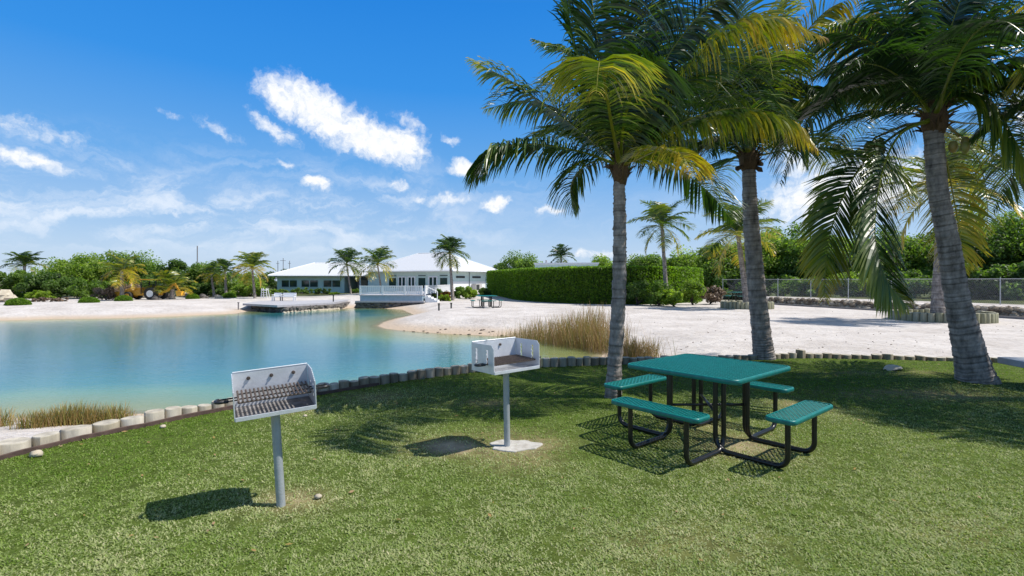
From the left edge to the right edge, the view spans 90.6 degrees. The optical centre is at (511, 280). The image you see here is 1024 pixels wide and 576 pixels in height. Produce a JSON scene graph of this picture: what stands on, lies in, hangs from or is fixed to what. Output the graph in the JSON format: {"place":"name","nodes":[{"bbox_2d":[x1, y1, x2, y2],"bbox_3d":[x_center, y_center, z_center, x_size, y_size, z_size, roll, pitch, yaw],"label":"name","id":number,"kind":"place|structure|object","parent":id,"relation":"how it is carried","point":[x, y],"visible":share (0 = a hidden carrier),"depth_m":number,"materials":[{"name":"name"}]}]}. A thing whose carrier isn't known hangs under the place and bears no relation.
{"place":"outdoors","nodes":[
{"label":"outdoors","id":0,"kind":"place"},
{"bbox_2d":[0,308,597,417],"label":"water","id":1,"kind":"structure","parent":0,"point":[143,364],"depth_m":15.62,"materials":[{"name":"liquid"}]},
{"bbox_2d":[425,286,439,302],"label":"stairs","id":2,"kind":"structure","parent":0,"point":[428,298],"depth_m":41.40,"materials":[{"name":"white paint"}]},
{"bbox_2d":[0,358,1023,575],"bbox_3d":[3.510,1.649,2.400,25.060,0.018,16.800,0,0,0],"label":"lawn","id":3,"kind":"structure","parent":0,"point":[459,445],"depth_m":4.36,"materials":[{"name":"plant"}]},
{"bbox_2d":[28,450,43,457],"bbox_3d":[-4.448,1.620,4.733,0.110,0.080,0.099,0,0,-32],"label":"stone","id":4,"kind":"object","parent":3,"relation":"on","point":[36,453],"visible":0.97,"depth_m":4.71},
{"bbox_2d":[0,383,378,459],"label":"timber kerb","id":5,"kind":"structure","parent":3,"relation":"on","point":[87,436],"depth_m":5.60,"materials":[{"name":"wood"}]},
{"bbox_2d":[213,363,329,507],"bbox_3d":[-1.742,1.198,3.709,0.765,1.108,0.347,0,0,-30],"label":"barbecue grill","id":6,"kind":"object","parent":3,"relation":"on","point":[274,393],"visible":1,"depth_m":3.74,"materials":[{"name":"metal"}]},
{"bbox_2d":[471,337,540,446],"bbox_3d":[-0.062,1.172,5.026,0.801,1.158,0.387,0,0,-38],"label":"barbecue grill","id":7,"kind":"object","parent":3,"relation":"on","point":[504,357],"visible":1,"depth_m":5.01,"materials":[{"name":"metal"}]},
{"bbox_2d":[489,440,542,452],"bbox_3d":[0.040,1.659,5.046,0.539,0.042,0.364,0,0,0],"label":"concrete pad","id":8,"kind":"object","parent":3,"relation":"on","point":[521,445],"visible":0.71,"depth_m":5.03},
{"bbox_2d":[462,0,829,398],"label":"palm tree","id":9,"kind":"object","parent":3,"relation":"on","point":[619,122],"visible":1,"depth_m":6.81,"materials":[{"name":"plant"}]},
{"bbox_2d":[604,354,832,468],"bbox_3d":[2.035,1.262,5.270,2.046,0.775,2.046,0,0,-40],"label":"picnic table","id":10,"kind":"object","parent":3,"relation":"on","point":[745,375],"visible":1,"depth_m":4.95,"materials":[{"name":"metal"}]},
{"bbox_2d":[608,0,921,359],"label":"palm tree","id":11,"kind":"object","parent":3,"relation":"on","point":[766,76],"visible":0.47,"depth_m":10.24,"materials":[{"name":"plant"}]},
{"bbox_2d":[762,0,1023,384],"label":"palm tree","id":12,"kind":"object","parent":3,"relation":"on","point":[922,57],"visible":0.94,"depth_m":7.80,"materials":[{"name":"plant"}]},
{"bbox_2d":[883,365,902,370],"bbox_3d":[7.025,1.604,9.321,0.380,0.095,0.220,0,12,-14],"label":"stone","id":13,"kind":"object","parent":3,"relation":"on","point":[891,367],"visible":0.98,"depth_m":9.27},
{"bbox_2d":[959,0,1023,213],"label":"palm tree","id":14,"kind":"object","parent":3,"relation":"on","point":[1013,110],"visible":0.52,"depth_m":8.43,"materials":[{"name":"plant"}]},
{"bbox_2d":[997,357,1023,367],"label":"concrete slab","id":15,"kind":"object","parent":3,"relation":"on","point":[1016,361],"visible":1,"depth_m":8.00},
{"bbox_2d":[0,281,1023,440],"bbox_3d":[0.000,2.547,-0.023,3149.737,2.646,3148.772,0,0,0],"label":"ground","id":16,"kind":"structure","parent":0,"point":[682,326],"depth_m":22.68,"materials":[{"name":"sand"}]},
{"bbox_2d":[0,289,17,301],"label":"boulder","id":17,"kind":"object","parent":16,"relation":"on","point":[5,294],"visible":0.56,"depth_m":38.06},
{"bbox_2d":[0,406,24,426],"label":"grass tuft","id":18,"kind":"object","parent":16,"relation":"on","point":[3,422],"visible":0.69,"depth_m":6.51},
{"bbox_2d":[0,437,30,454],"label":"edging log","id":19,"kind":"object","parent":16,"relation":"on","point":[9,445],"visible":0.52,"depth_m":4.80,"materials":[{"name":"wood"}]},
{"bbox_2d":[4,298,32,304],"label":"clipped bush","id":20,"kind":"object","parent":16,"relation":"on","point":[18,301],"visible":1,"depth_m":33.76,"materials":[{"name":"green plant"}]},
{"bbox_2d":[0,251,47,292],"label":"palm tree","id":21,"kind":"object","parent":16,"relation":"on","point":[25,258],"visible":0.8,"depth_m":54.69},
{"bbox_2d":[0,270,61,297],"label":"shrub","id":22,"kind":"object","parent":16,"relation":"on","point":[9,281],"visible":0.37,"depth_m":45.76,"materials":[{"name":"green plant"}]},
{"bbox_2d":[24,290,56,299],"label":"shrub","id":23,"kind":"object","parent":16,"relation":"on","point":[35,294],"visible":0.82,"depth_m":41.49,"materials":[{"name":"green plant"}]},
{"bbox_2d":[31,431,59,446],"bbox_3d":[-4.675,1.967,5.079,0.223,0.866,0.213,0,0,45],"label":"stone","id":24,"kind":"object","parent":16,"relation":"on","point":[44,438],"visible":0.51,"depth_m":5.02,"materials":[{"name":"beige stone"}]},
{"bbox_2d":[16,270,76,298],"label":"shrub","id":25,"kind":"object","parent":16,"relation":"on","point":[56,286],"visible":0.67,"depth_m":45.87,"materials":[{"name":"green plant"}]},
{"bbox_2d":[4,397,107,429],"bbox_3d":[-5.859,1.766,6.579,1.060,0.445,0.741,0,0,-35],"label":"grass tuft","id":26,"kind":"object","parent":16,"relation":"on","point":[74,416],"visible":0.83,"depth_m":6.53,"materials":[{"name":"plant"}]},
{"bbox_2d":[29,251,119,296],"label":"tree","id":27,"kind":"object","parent":16,"relation":"on","point":[71,268],"visible":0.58,"depth_m":51.02,"materials":[{"name":"green plant"}]},
{"bbox_2d":[59,425,91,439],"bbox_3d":[-4.579,1.969,5.320,0.260,0.862,0.266,0,0,42],"label":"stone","id":28,"kind":"object","parent":16,"relation":"on","point":[71,431],"visible":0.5,"depth_m":5.24,"materials":[{"name":"beige stone"}]},
{"bbox_2d":[77,296,99,302],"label":"clipped bush","id":29,"kind":"object","parent":16,"relation":"on","point":[88,299],"visible":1,"depth_m":37.02,"materials":[{"name":"green plant"}]},
{"bbox_2d":[64,277,117,297],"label":"shrub","id":30,"kind":"object","parent":16,"relation":"on","point":[80,287],"visible":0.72,"depth_m":44.94,"materials":[{"name":"green plant"}]},
{"bbox_2d":[90,285,119,299],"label":"shrub","id":31,"kind":"object","parent":16,"relation":"on","point":[109,292],"visible":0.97,"depth_m":42.28,"materials":[{"name":"brown plant"}]},
{"bbox_2d":[92,419,119,432],"bbox_3d":[-4.437,1.971,5.533,0.242,0.857,0.249,0,0,-30],"label":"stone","id":32,"kind":"object","parent":16,"relation":"on","point":[103,425],"visible":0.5,"depth_m":5.47,"materials":[{"name":"beige stone"}]},
{"bbox_2d":[85,399,142,424],"bbox_3d":[-5.521,1.828,6.957,0.704,0.390,0.637,0,0,29],"label":"grass tuft","id":33,"kind":"object","parent":16,"relation":"on","point":[114,413],"visible":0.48,"depth_m":6.89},
{"bbox_2d":[98,250,146,294],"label":"palm tree","id":34,"kind":"object","parent":16,"relation":"on","point":[121,263],"visible":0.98,"depth_m":41.39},
{"bbox_2d":[80,249,166,285],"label":"tree","id":35,"kind":"object","parent":16,"relation":"on","point":[149,268],"visible":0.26,"depth_m":55.23,"materials":[{"name":"green plant"}]},
{"bbox_2d":[114,295,133,300],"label":"clipped bush","id":36,"kind":"object","parent":16,"relation":"on","point":[123,298],"visible":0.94,"depth_m":39.92,"materials":[{"name":"green plant"}]},
{"bbox_2d":[120,415,143,426],"bbox_3d":[-4.289,1.970,5.721,0.223,0.860,0.215,0,0,-30],"label":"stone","id":37,"kind":"object","parent":16,"relation":"on","point":[131,420],"visible":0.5,"depth_m":5.66,"materials":[{"name":"beige stone"}]},
{"bbox_2d":[124,276,169,293],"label":"shrub","id":38,"kind":"object","parent":16,"relation":"on","point":[145,283],"visible":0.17,"depth_m":48.11,"materials":[{"name":"green plant"}]},
{"bbox_2d":[114,279,184,299],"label":"backhoe","id":39,"kind":"object","parent":16,"relation":"on","point":[141,292],"visible":0.77,"depth_m":43.22,"materials":[{"name":"yellow paint"}]},
{"bbox_2d":[144,409,163,422],"bbox_3d":[-4.164,1.957,5.899,0.194,0.886,0.202,0,0,37],"label":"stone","id":40,"kind":"object","parent":16,"relation":"on","point":[153,415],"visible":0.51,"depth_m":5.83,"materials":[{"name":"beige stone"}]},
{"bbox_2d":[151,258,188,289],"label":"tree","id":41,"kind":"object","parent":16,"relation":"on","point":[179,266],"visible":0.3,"depth_m":53.59,"materials":[{"name":"green plant"}]},
{"bbox_2d":[145,270,197,298],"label":"palm tree","id":42,"kind":"object","parent":16,"relation":"on","point":[169,278],"visible":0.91,"depth_m":43.67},
{"bbox_2d":[165,406,181,417],"bbox_3d":[-4.051,1.958,6.048,0.169,0.884,0.168,0,0,28],"label":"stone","id":43,"kind":"object","parent":16,"relation":"on","point":[171,411],"visible":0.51,"depth_m":6.00,"materials":[{"name":"beige stone"}]},
{"bbox_2d":[181,405,197,414],"bbox_3d":[-3.958,1.972,6.206,0.189,0.857,0.182,0,0,33],"label":"edging log","id":44,"kind":"object","parent":16,"relation":"on","point":[187,409],"visible":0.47,"depth_m":6.16,"materials":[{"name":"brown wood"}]},
{"bbox_2d":[180,260,227,291],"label":"tree","id":45,"kind":"object","parent":16,"relation":"on","point":[193,269],"visible":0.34,"depth_m":55.77,"materials":[{"name":"green plant"}]},
{"bbox_2d":[197,404,211,411],"bbox_3d":[-3.850,1.976,6.343,0.156,0.848,0.152,0,0,-27],"label":"edging log","id":46,"kind":"object","parent":16,"relation":"on","point":[202,407],"visible":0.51,"depth_m":6.29,"materials":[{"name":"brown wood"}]},
{"bbox_2d":[188,282,223,295],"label":"shrub","id":47,"kind":"object","parent":16,"relation":"on","point":[203,288],"visible":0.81,"depth_m":50.36,"materials":[{"name":"green plant"}]},
{"bbox_2d":[196,261,222,296],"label":"palm tree","id":48,"kind":"object","parent":16,"relation":"on","point":[210,267],"visible":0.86,"depth_m":48.86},
{"bbox_2d":[210,258,240,292],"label":"palm tree","id":49,"kind":"object","parent":16,"relation":"on","point":[225,264],"visible":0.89,"depth_m":47.89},
{"bbox_2d":[222,270,264,291],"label":"tree","id":50,"kind":"object","parent":16,"relation":"on","point":[229,285],"visible":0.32,"depth_m":58.75,"materials":[{"name":"green plant"}]},
{"bbox_2d":[229,281,270,296],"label":"shrub","id":51,"kind":"object","parent":16,"relation":"on","point":[245,290],"visible":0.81,"depth_m":50.34,"materials":[{"name":"green plant"}]},
{"bbox_2d":[230,251,275,297],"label":"palm tree","id":52,"kind":"object","parent":16,"relation":"on","point":[252,260],"visible":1,"depth_m":45.87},
{"bbox_2d":[255,269,286,289],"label":"tree","id":53,"kind":"object","parent":16,"relation":"on","point":[271,283],"visible":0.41,"depth_m":79.11,"materials":[{"name":"green plant"}]},
{"bbox_2d":[243,299,349,312],"bbox_3d":[-18.183,2.180,46.155,8.431,0.940,22.565,0,0,-5],"label":"dock","id":54,"kind":"object","parent":16,"relation":"on","point":[278,306],"visible":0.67,"depth_m":37.73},
{"bbox_2d":[290,287,314,293],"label":"shrub","id":55,"kind":"object","parent":16,"relation":"on","point":[304,290],"visible":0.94,"depth_m":60.86,"materials":[{"name":"green plant"}]},
{"bbox_2d":[268,262,370,292],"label":"building","id":56,"kind":"structure","parent":16,"relation":"on","point":[315,275],"depth_m":66.16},
{"bbox_2d":[281,280,297,286],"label":"window","id":57,"kind":"structure","parent":56,"relation":"in","point":[284,283],"depth_m":66.00,"materials":[{"name":"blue glass"}]},
{"bbox_2d":[301,280,318,286],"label":"window","id":58,"kind":"structure","parent":56,"relation":"in","point":[304,283],"depth_m":66.07,"materials":[{"name":"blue glass"}]},
{"bbox_2d":[323,280,340,286],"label":"window","id":59,"kind":"structure","parent":56,"relation":"in","point":[326,283],"depth_m":66.15,"materials":[{"name":"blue glass"}]},
{"bbox_2d":[325,247,364,293],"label":"palm tree","id":60,"kind":"object","parent":16,"relation":"on","point":[346,256],"visible":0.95,"depth_m":54.70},
{"bbox_2d":[358,376,368,384],"bbox_3d":[-2.308,1.951,7.896,0.169,0.899,0.168,0,0,-17],"label":"edging log","id":61,"kind":"object","parent":16,"relation":"on","point":[363,380],"visible":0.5,"depth_m":7.83,"materials":[{"name":"grey wood"}]},
{"bbox_2d":[353,246,397,292],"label":"palm tree","id":62,"kind":"object","parent":16,"relation":"on","point":[375,256],"visible":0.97,"depth_m":51.92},
{"bbox_2d":[379,374,389,384],"bbox_3d":[-2.047,1.952,8.143,0.172,0.895,0.168,0,0,35],"label":"edging log","id":63,"kind":"object","parent":16,"relation":"on","point":[384,378],"visible":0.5,"depth_m":8.08,"materials":[{"name":"grey wood"}]},
{"bbox_2d":[354,291,432,307],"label":"terrace","id":64,"kind":"structure","parent":16,"relation":"on","point":[380,300],"depth_m":40.99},
{"bbox_2d":[359,286,422,294],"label":"railing","id":65,"kind":"object","parent":64,"relation":"on","point":[388,289],"visible":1,"depth_m":41.05,"materials":[{"name":"white paint"}]},
{"bbox_2d":[424,285,449,294],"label":"railing","id":66,"kind":"object","parent":64,"relation":"on","point":[443,288],"visible":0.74,"depth_m":45.41,"materials":[{"name":"white paint"}]},
{"bbox_2d":[407,370,416,379],"bbox_3d":[-1.669,1.953,8.471,0.166,0.893,0.173,0,0,31],"label":"edging log","id":67,"kind":"object","parent":16,"relation":"on","point":[412,374],"visible":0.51,"depth_m":8.40,"materials":[{"name":"grey wood"}]},
{"bbox_2d":[417,369,425,379],"bbox_3d":[-1.536,1.951,8.565,0.157,0.898,0.148,0,0,24],"label":"edging log","id":68,"kind":"object","parent":16,"relation":"on","point":[421,373],"visible":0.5,"depth_m":8.50,"materials":[{"name":"grey wood"}]},
{"bbox_2d":[360,252,497,291],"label":"building","id":69,"kind":"structure","parent":16,"relation":"on","point":[419,269],"depth_m":61.49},
{"bbox_2d":[428,276,437,284],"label":"door","id":70,"kind":"structure","parent":69,"relation":"in","point":[432,280],"depth_m":59.22,"materials":[{"name":"white paint"}]},
{"bbox_2d":[425,368,434,377],"bbox_3d":[-1.415,1.950,8.685,0.174,0.900,0.176,0,0,24],"label":"edging log","id":71,"kind":"object","parent":16,"relation":"on","point":[430,372],"visible":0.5,"depth_m":8.61,"materials":[{"name":"grey wood"}]},
{"bbox_2d":[430,234,470,300],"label":"palm tree","id":72,"kind":"object","parent":16,"relation":"on","point":[449,244],"visible":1,"depth_m":43.84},
{"bbox_2d":[454,286,464,297],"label":"shrub","id":73,"kind":"object","parent":16,"relation":"on","point":[458,292],"visible":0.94,"depth_m":46.67,"materials":[{"name":"green plant"}]},
{"bbox_2d":[463,286,477,298],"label":"shrub","id":74,"kind":"object","parent":16,"relation":"on","point":[469,292],"visible":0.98,"depth_m":45.74,"materials":[{"name":"green plant"}]},
{"bbox_2d":[470,295,502,307],"bbox_3d":[-1.647,1.349,32.598,2.046,0.775,2.046,0,0,-13],"label":"picnic table","id":75,"kind":"object","parent":16,"relation":"on","point":[489,301],"visible":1,"depth_m":32.68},
{"bbox_2d":[496,249,542,269],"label":"tree","id":76,"kind":"object","parent":16,"relation":"on","point":[517,263],"visible":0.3,"depth_m":65.38,"materials":[{"name":"green plant"}]},
{"bbox_2d":[547,243,576,262],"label":"palm tree","id":77,"kind":"object","parent":16,"relation":"on","point":[561,252],"visible":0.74,"depth_m":71.71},
{"bbox_2d":[558,357,566,366],"bbox_3d":[0.980,1.946,9.803,0.168,0.907,0.175,0,0,35],"label":"edging log","id":78,"kind":"object","parent":16,"relation":"on","point":[562,361],"visible":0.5,"depth_m":9.73,"materials":[{"name":"grey wood"}]},
{"bbox_2d":[534,260,598,267],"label":"building","id":79,"kind":"structure","parent":16,"relation":"on","point":[542,265],"depth_m":59.67,"materials":[{"name":"white paint"}]},
{"bbox_2d":[493,301,644,354],"bbox_3d":[2.300,1.622,18.389,4.472,1.899,6.621,0,0,-39],"label":"reed clump","id":80,"kind":"object","parent":16,"relation":"on","point":[566,334],"visible":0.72,"depth_m":17.36,"materials":[{"name":"plant"}]},
{"bbox_2d":[486,265,703,304],"bbox_3d":[4.063,0.366,44.345,22.176,3.168,10.231,0,0,36],"label":"hedge","id":81,"kind":"object","parent":16,"relation":"on","point":[577,284],"visible":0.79,"depth_m":38.69,"materials":[{"name":"green plant"}]},
{"bbox_2d":[592,253,629,265],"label":"tree","id":82,"kind":"object","parent":16,"relation":"on","point":[603,261],"visible":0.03,"depth_m":61.16,"materials":[{"name":"green plant"}]},
{"bbox_2d":[626,280,650,304],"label":"shrub","id":83,"kind":"object","parent":16,"relation":"on","point":[636,290],"visible":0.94,"depth_m":35.14,"materials":[{"name":"green plant"}]},
{"bbox_2d":[602,335,676,357],"bbox_3d":[2.936,1.749,12.864,1.994,0.969,1.836,0,0,-24],"label":"grass clump","id":84,"kind":"object","parent":16,"relation":"on","point":[635,349],"visible":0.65,"depth_m":12.61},
{"bbox_2d":[626,252,661,265],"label":"tree","id":85,"kind":"object","parent":16,"relation":"on","point":[650,260],"visible":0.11,"depth_m":56.66,"materials":[{"name":"green plant"}]},
{"bbox_2d":[642,280,673,305],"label":"shrub","id":86,"kind":"object","parent":16,"relation":"on","point":[657,296],"visible":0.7,"depth_m":34.12,"materials":[{"name":"green plant"}]},
{"bbox_2d":[626,199,696,304],"bbox_3d":[10.491,-2.012,35.539,4.442,7.558,4.279,0,0,-40],"label":"palm tree","id":87,"kind":"object","parent":16,"relation":"on","point":[658,213],"visible":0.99,"depth_m":35.30,"materials":[{"name":"plant"}]},
{"bbox_2d":[661,289,683,306],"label":"shrub","id":88,"kind":"object","parent":16,"relation":"on","point":[673,298],"visible":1,"depth_m":33.17,"materials":[{"name":"green plant"}]},
{"bbox_2d":[658,244,711,290],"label":"tree","id":89,"kind":"object","parent":16,"relation":"on","point":[677,261],"visible":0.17,"depth_m":50.94,"materials":[{"name":"green plant"}]},
{"bbox_2d":[682,279,706,304],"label":"shrub","id":90,"kind":"object","parent":16,"relation":"on","point":[693,291],"visible":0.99,"depth_m":35.74,"materials":[{"name":"green plant"}]},
{"bbox_2d":[403,311,1013,350],"bbox_3d":[8.895,1.803,19.888,27.734,1.118,15.607,0,0,0],"label":"sand debris","id":91,"kind":"object","parent":16,"relation":"on","point":[653,333],"visible":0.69,"depth_m":20.00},
{"bbox_2d":[700,285,726,303],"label":"shrub","id":92,"kind":"object","parent":16,"relation":"on","point":[714,295],"visible":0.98,"depth_m":36.65,"materials":[{"name":"brown plant"}]},
{"bbox_2d":[685,241,745,290],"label":"tree","id":93,"kind":"object","parent":16,"relation":"on","point":[728,268],"visible":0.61,"depth_m":48.20,"materials":[{"name":"green plant"}]},
{"bbox_2d":[694,198,784,302],"bbox_3d":[13.880,-1.565,30.726,5.395,6.702,5.164,0,0,0],"label":"palm tree","id":94,"kind":"object","parent":16,"relation":"on","point":[737,232],"visible":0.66,"depth_m":30.62,"materials":[{"name":"plant"}]},
{"bbox_2d":[713,270,779,299],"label":"shrub","id":95,"kind":"object","parent":16,"relation":"on","point":[768,287],"visible":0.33,"depth_m":46.12,"materials":[{"name":"green plant"}]},
{"bbox_2d":[720,300,773,309],"bbox_3d":[14.631,1.584,31.601,3.075,0.606,3.000,0,0,0],"label":"log ring","id":96,"kind":"object","parent":16,"relation":"on","point":[733,304],"visible":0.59,"depth_m":30.66,"materials":[{"name":"grey wood"}]},
{"bbox_2d":[726,226,791,285],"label":"tree","id":97,"kind":"object","parent":16,"relation":"on","point":[769,266],"visible":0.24,"depth_m":47.65,"materials":[{"name":"green plant"}]},
{"bbox_2d":[770,274,827,296],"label":"shrub","id":98,"kind":"object","parent":16,"relation":"on","point":[788,285],"visible":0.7,"depth_m":42.40,"materials":[{"name":"green plant"}]},
{"bbox_2d":[771,222,847,296],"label":"tree","id":99,"kind":"object","parent":16,"relation":"on","point":[789,257],"visible":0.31,"depth_m":45.99,"materials":[{"name":"green plant"}]},
{"bbox_2d":[826,271,870,296],"bbox_3d":[27.268,0.264,40.931,4.388,2.303,3.968,0,0,-16],"label":"shrub","id":100,"kind":"object","parent":16,"relation":"on","point":[855,292],"visible":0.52,"depth_m":39.56,"materials":[{"name":"green plant"}]},
{"bbox_2d":[822,236,887,296],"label":"tree","id":101,"kind":"object","parent":16,"relation":"on","point":[838,292],"visible":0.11,"depth_m":44.22,"materials":[{"name":"green plant"}]},
{"bbox_2d":[722,278,1023,304],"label":"chain link fence","id":102,"kind":"object","parent":16,"relation":"on","point":[787,280],"visible":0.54,"depth_m":33.73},
{"bbox_2d":[767,297,1023,319],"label":"stone wall","id":103,"kind":"structure","parent":16,"relation":"on","point":[1008,312],"depth_m":30.30,"materials":[{"name":"stone"}]},
{"bbox_2d":[861,225,934,296],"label":"tree","id":104,"kind":"object","parent":16,"relation":"on","point":[912,258],"visible":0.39,"depth_m":40.48,"materials":[{"name":"green plant"}]},
{"bbox_2d":[865,269,931,297],"bbox_3d":[28.807,0.209,37.782,4.510,2.225,4.540,0,0,36],"label":"shrub","id":105,"kind":"object","parent":16,"relation":"on","point":[915,276],"visible":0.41,"depth_m":36.71,"materials":[{"name":"green plant"}]},
{"bbox_2d":[887,309,998,323],"bbox_3d":[18.421,1.577,21.802,3.685,0.564,3.608,0,0,0],"label":"log ring","id":106,"kind":"object","parent":16,"relation":"on","point":[926,315],"visible":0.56,"depth_m":20.69,"materials":[{"name":"grey wood"}]},
{"bbox_2d":[873,129,1023,312],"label":"palm tree","id":107,"kind":"object","parent":16,"relation":"on","point":[937,305],"visible":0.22,"depth_m":20.82,"materials":[{"name":"plant"}]},
{"bbox_2d":[926,263,1004,298],"bbox_3d":[31.811,0.030,35.813,4.456,2.677,4.380,0,0,0],"label":"shrub","id":108,"kind":"object","parent":16,"relation":"on","point":[978,275],"visible":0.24,"depth_m":34.40,"materials":[{"name":"green plant"}]},
{"bbox_2d":[914,213,1023,292],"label":"tree","id":109,"kind":"object","parent":16,"relation":"on","point":[999,252],"visible":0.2,"depth_m":38.40,"materials":[{"name":"green plant"}]},
{"bbox_2d":[971,205,1023,296],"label":"tree","id":110,"kind":"object","parent":16,"relation":"on","point":[1017,226],"visible":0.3,"depth_m":38.97,"materials":[{"name":"green plant"}]},
{"bbox_2d":[975,260,1023,299],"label":"shrub","id":111,"kind":"object","parent":16,"relation":"on","point":[999,271],"visible":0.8,"depth_m":33.08,"materials":[{"name":"green plant"}]},
{"bbox_2d":[0,0,1023,280],"label":"sky","id":112,"kind":"structure","parent":0,"point":[295,131],"materials":[{"name":"blue"}]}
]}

